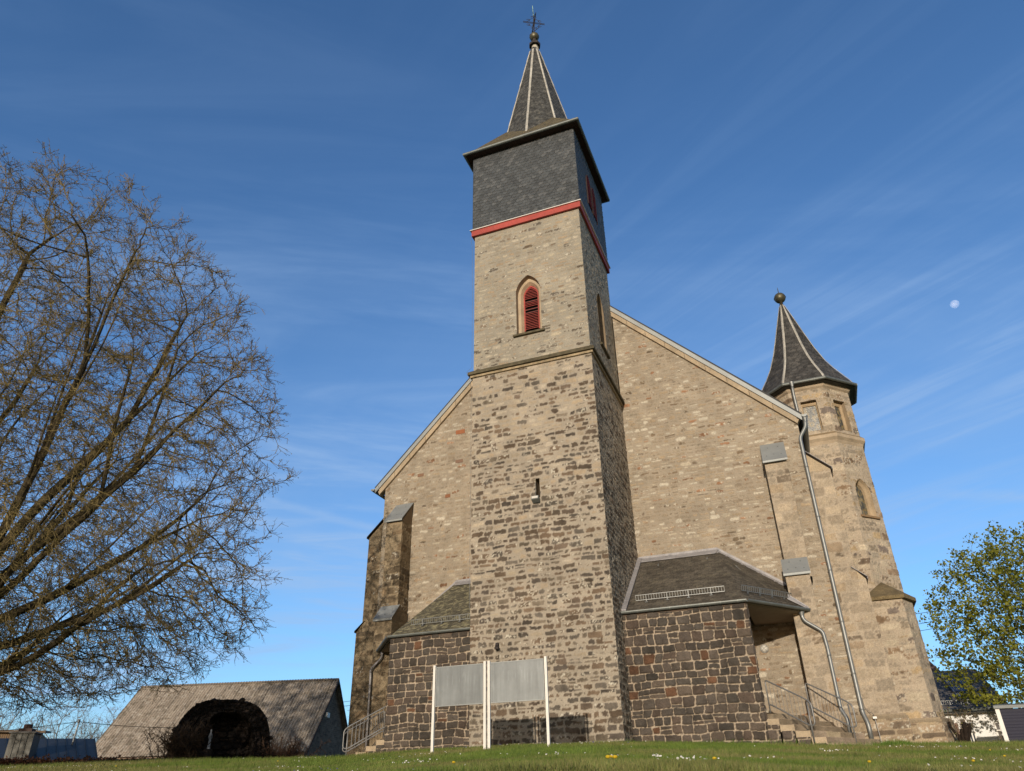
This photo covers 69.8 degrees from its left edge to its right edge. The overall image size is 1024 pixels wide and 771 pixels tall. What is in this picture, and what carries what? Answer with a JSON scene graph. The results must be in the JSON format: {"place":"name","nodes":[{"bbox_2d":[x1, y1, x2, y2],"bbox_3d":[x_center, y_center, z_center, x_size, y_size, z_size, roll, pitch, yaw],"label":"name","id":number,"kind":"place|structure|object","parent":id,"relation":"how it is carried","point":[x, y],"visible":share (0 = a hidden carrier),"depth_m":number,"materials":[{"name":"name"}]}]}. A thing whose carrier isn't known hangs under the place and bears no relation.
{"place":"outdoors","nodes":[
{"label":"outdoors","id":0,"kind":"place"},
{"bbox_2d":[0,0,1023,741],"label":"sky","id":1,"kind":"structure","parent":0,"point":[861,162],"materials":[{"name":"blue"}]},
{"bbox_2d":[0,738,1023,770],"bbox_3d":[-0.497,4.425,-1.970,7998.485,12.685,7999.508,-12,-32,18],"label":"lawn ground","id":2,"kind":"structure","parent":0,"point":[609,750],"depth_m":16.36,"materials":[{"name":"green plant"}]},
{"bbox_2d":[0,706,44,729],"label":"bare tree","id":3,"kind":"object","parent":2,"relation":"on","point":[8,724],"visible":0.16,"depth_m":47.99,"materials":[{"name":"brown plant"}]},
{"bbox_2d":[0,730,51,737],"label":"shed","id":4,"kind":"structure","parent":2,"relation":"on","point":[4,734],"depth_m":42.47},
{"bbox_2d":[0,724,97,759],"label":"house","id":5,"kind":"structure","parent":2,"relation":"on","point":[26,739],"depth_m":30.99,"materials":[{"name":"blue metal"}]},
{"bbox_2d":[72,719,80,744],"bbox_3d":[-19.686,16.057,32.871,0.220,2.039,0.110,-12,-32,18],"label":"roof mast","id":6,"kind":"object","parent":5,"relation":"on","point":[78,721],"visible":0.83,"depth_m":33.10,"materials":[{"name":"grey metal"}]},
{"bbox_2d":[2,722,74,730],"bbox_3d":[-26.151,15.891,33.768,13.090,0.434,0.028,-4,-30,5],"label":"overhead wire","id":7,"kind":"object","parent":6,"relation":"attached to","point":[40,726],"visible":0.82,"depth_m":33.37,"materials":[{"name":"metal"}]},
{"bbox_2d":[20,698,107,740],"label":"bare tree","id":8,"kind":"object","parent":2,"relation":"on","point":[72,734],"visible":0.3,"depth_m":55.73,"materials":[{"name":"brown plant"}]},
{"bbox_2d":[64,718,99,740],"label":"bare tree","id":9,"kind":"object","parent":2,"relation":"on","point":[85,731],"visible":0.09,"depth_m":59.16,"materials":[{"name":"brown plant"}]},
{"bbox_2d":[0,753,165,766],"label":"hedge","id":10,"kind":"object","parent":2,"relation":"on","point":[26,759],"visible":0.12,"depth_m":24.77,"materials":[{"name":"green plant"}]},
{"bbox_2d":[88,704,123,738],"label":"bare tree","id":11,"kind":"object","parent":2,"relation":"on","point":[106,719],"visible":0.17,"depth_m":63.51,"materials":[{"name":"brown plant"}]},
{"bbox_2d":[0,139,299,730],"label":"bare tree","id":12,"kind":"object","parent":2,"relation":"on","point":[54,532],"visible":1,"depth_m":22.29,"materials":[{"name":"brown plant"}]},
{"bbox_2d":[143,714,218,759],"bbox_3d":[-11.729,12.411,25.651,2.808,1.747,2.410,-12,-32,18],"label":"shrub","id":13,"kind":"object","parent":2,"relation":"on","point":[173,747],"visible":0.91,"depth_m":25.39,"materials":[{"name":"plant"}]},
{"bbox_2d":[165,698,272,758],"bbox_3d":[-11.149,13.507,28.172,3.788,2.704,1.709,12,-32,-22],"label":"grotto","id":14,"kind":"object","parent":2,"relation":"on","point":[241,725],"visible":0.63,"depth_m":28.25,"materials":[{"name":"black stone"}]},
{"bbox_2d":[202,729,212,757],"bbox_3d":[-11.366,13.524,27.503,0.340,1.180,0.323,-12,-32,18],"label":"statue","id":15,"kind":"object","parent":14,"relation":"in","point":[210,751],"visible":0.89,"depth_m":27.36,"materials":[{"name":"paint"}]},
{"bbox_2d":[96,678,347,760],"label":"barn","id":16,"kind":"structure","parent":2,"relation":"on","point":[312,712],"depth_m":43.94,"materials":[{"name":"grey wood"}]},
{"bbox_2d":[80,721,173,727],"bbox_3d":[-18.198,17.957,39.123,0.028,1.067,13.108,-7,-30,11],"label":"overhead wire","id":17,"kind":"object","parent":16,"relation":"attached to","point":[130,726],"visible":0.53,"depth_m":36.29,"materials":[{"name":"metal"}]},
{"bbox_2d":[258,732,329,758],"bbox_3d":[-8.511,14.327,28.689,2.990,1.405,2.610,3,-30,-8],"label":"shrub","id":18,"kind":"object","parent":2,"relation":"on","point":[289,752],"visible":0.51,"depth_m":28.22,"materials":[{"name":"plant"}]},
{"bbox_2d":[431,661,486,751],"bbox_3d":[-1.319,8.030,18.220,1.465,2.139,0.067,-12,-32,18],"label":"notice board","id":19,"kind":"object","parent":2,"relation":"on","point":[457,685],"visible":1,"depth_m":18.44,"materials":[{"name":"metal"}]},
{"bbox_2d":[8,741,1021,770],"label":"daisies","id":20,"kind":"object","parent":2,"relation":"on","point":[657,755],"visible":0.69,"depth_m":11.22,"materials":[{"name":"white plant"}]},
{"bbox_2d":[487,656,550,747],"bbox_3d":[0.140,7.721,17.759,1.555,2.114,0.067,-11,-31,17],"label":"notice board","id":21,"kind":"object","parent":2,"relation":"on","point":[517,681],"visible":1,"depth_m":17.99,"materials":[{"name":"metal"}]},
{"bbox_2d":[347,6,957,755],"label":"church","id":22,"kind":"structure","parent":2,"relation":"on","point":[677,546],"depth_m":26.58,"materials":[{"name":"brown stone"}]},
{"bbox_2d":[342,706,385,754],"bbox_3d":[-4.986,11.804,24.890,1.442,1.741,0.043,6,-31,-12],"label":"handrail","id":23,"kind":"object","parent":22,"relation":"attached to","point":[378,730],"visible":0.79,"depth_m":24.89,"materials":[{"name":"grey metal"}]},
{"bbox_2d":[342,711,385,753],"bbox_3d":[-5.294,12.552,26.184,1.442,1.741,0.043,6,-31,-12],"label":"handrail","id":24,"kind":"object","parent":22,"relation":"attached to","point":[376,734],"visible":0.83,"depth_m":26.30,"materials":[{"name":"grey metal"}]},
{"bbox_2d":[467,237,472,607],"bbox_3d":[-1.654,0.421,28.172,0.224,16.031,0.031,9,-31,-18],"label":"lightning conductor","id":25,"kind":"object","parent":22,"relation":"attached to","point":[470,483],"visible":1,"depth_m":26.23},
{"bbox_2d":[531,482,539,503],"bbox_3d":[0.813,3.664,25.229,0.260,0.812,0.259,-12,-32,18],"label":"floodlight","id":26,"kind":"object","parent":22,"relation":"attached to","point":[535,499],"visible":1,"depth_m":25.03,"materials":[{"name":"white metal"}]},
{"bbox_2d":[760,644,768,652],"bbox_3d":[8.466,8.831,24.638,0.280,0.280,0.146,-12,-32,18],"label":"wall lamp","id":27,"kind":"object","parent":22,"relation":"attached to","point":[764,648],"visible":1,"depth_m":24.61,"materials":[{"name":"white glass"}]},
{"bbox_2d":[765,680,815,741],"bbox_3d":[7.891,9.182,20.788,0.043,1.741,1.442,18,-35,-30],"label":"handrail","id":28,"kind":"object","parent":22,"relation":"attached to","point":[797,718],"visible":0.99,"depth_m":20.74,"materials":[{"name":"grey metal"}]},
{"bbox_2d":[805,683,856,742],"bbox_3d":[9.344,9.534,21.454,0.043,1.741,1.442,18,-35,-30],"label":"handrail","id":29,"kind":"object","parent":22,"relation":"attached to","point":[852,727],"visible":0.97,"depth_m":21.40,"materials":[{"name":"grey metal"}]},
{"bbox_2d":[862,699,881,741],"bbox_3d":[11.073,10.286,22.536,0.130,1.351,0.417,4,-30,-8],"label":"lightning conductor","id":30,"kind":"object","parent":22,"relation":"attached to","point":[875,717],"visible":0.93,"depth_m":22.40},
{"bbox_2d":[937,707,977,742],"bbox_3d":[14.412,11.045,23.614,1.065,1.370,1.267,-12,-32,18],"label":"pollarded shrub","id":31,"kind":"object","parent":2,"relation":"on","point":[964,735],"visible":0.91,"depth_m":23.37,"materials":[{"name":"brown plant"}]},
{"bbox_2d":[929,661,1008,741],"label":"house","id":32,"kind":"structure","parent":2,"relation":"on","point":[987,725],"depth_m":32.50,"materials":[{"name":"paint"}]},
{"bbox_2d":[971,731,977,741],"bbox_3d":[20.143,15.597,31.933,0.330,0.968,0.051,-9,-31,14],"label":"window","id":33,"kind":"structure","parent":32,"relation":"in","point":[974,738],"depth_m":32.05,"materials":[{"name":"white glass"}]},
{"bbox_2d":[992,721,1003,741],"bbox_3d":[21.266,15.141,31.815,0.446,1.098,0.051,-9,-31,14],"label":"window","id":34,"kind":"structure","parent":32,"relation":"in","point":[996,724],"depth_m":31.92,"materials":[{"name":"white glass"}]},
{"bbox_2d":[915,521,1023,708],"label":"maple tree","id":35,"kind":"object","parent":2,"relation":"on","point":[1007,629],"visible":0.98,"depth_m":31.39,"materials":[{"name":"green plant"}]},
{"bbox_2d":[993,703,1023,741],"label":"shed","id":36,"kind":"structure","parent":2,"relation":"on","point":[1011,720],"depth_m":26.08,"materials":[{"name":"metal"}]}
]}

